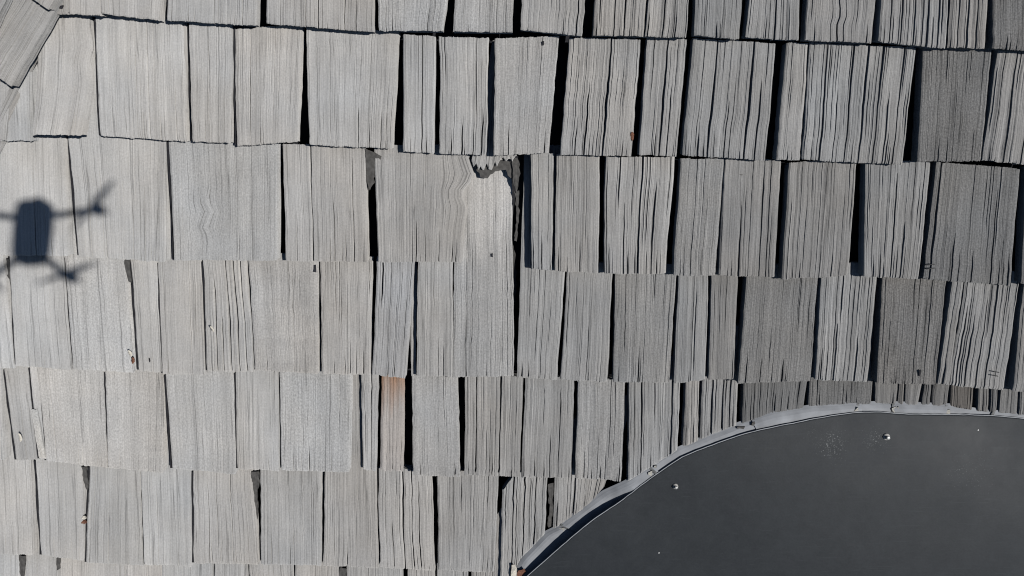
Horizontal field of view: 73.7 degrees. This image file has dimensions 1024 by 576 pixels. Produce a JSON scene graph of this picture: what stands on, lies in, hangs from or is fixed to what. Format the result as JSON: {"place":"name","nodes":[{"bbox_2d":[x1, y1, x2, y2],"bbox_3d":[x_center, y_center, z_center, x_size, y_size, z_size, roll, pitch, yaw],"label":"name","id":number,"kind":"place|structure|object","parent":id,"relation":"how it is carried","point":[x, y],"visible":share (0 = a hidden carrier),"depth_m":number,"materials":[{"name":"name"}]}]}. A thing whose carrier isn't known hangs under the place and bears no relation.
{"place":"outdoors","nodes":[
{"label":"outdoors","id":0,"kind":"place"},
{"bbox_2d":[0,0,1023,575],"bbox_3d":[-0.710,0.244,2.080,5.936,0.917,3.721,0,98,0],"label":"shake roof","id":1,"kind":"structure","parent":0,"point":[474,286],"depth_m":1.65,"materials":[{"name":"grey wood"}]},
{"bbox_2d":[510,401,1023,575],"bbox_3d":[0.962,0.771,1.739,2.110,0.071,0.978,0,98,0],"label":"metal cover","id":2,"kind":"object","parent":1,"relation":"attached to","point":[873,488],"visible":1,"depth_m":1.70,"materials":[{"name":"metal"}]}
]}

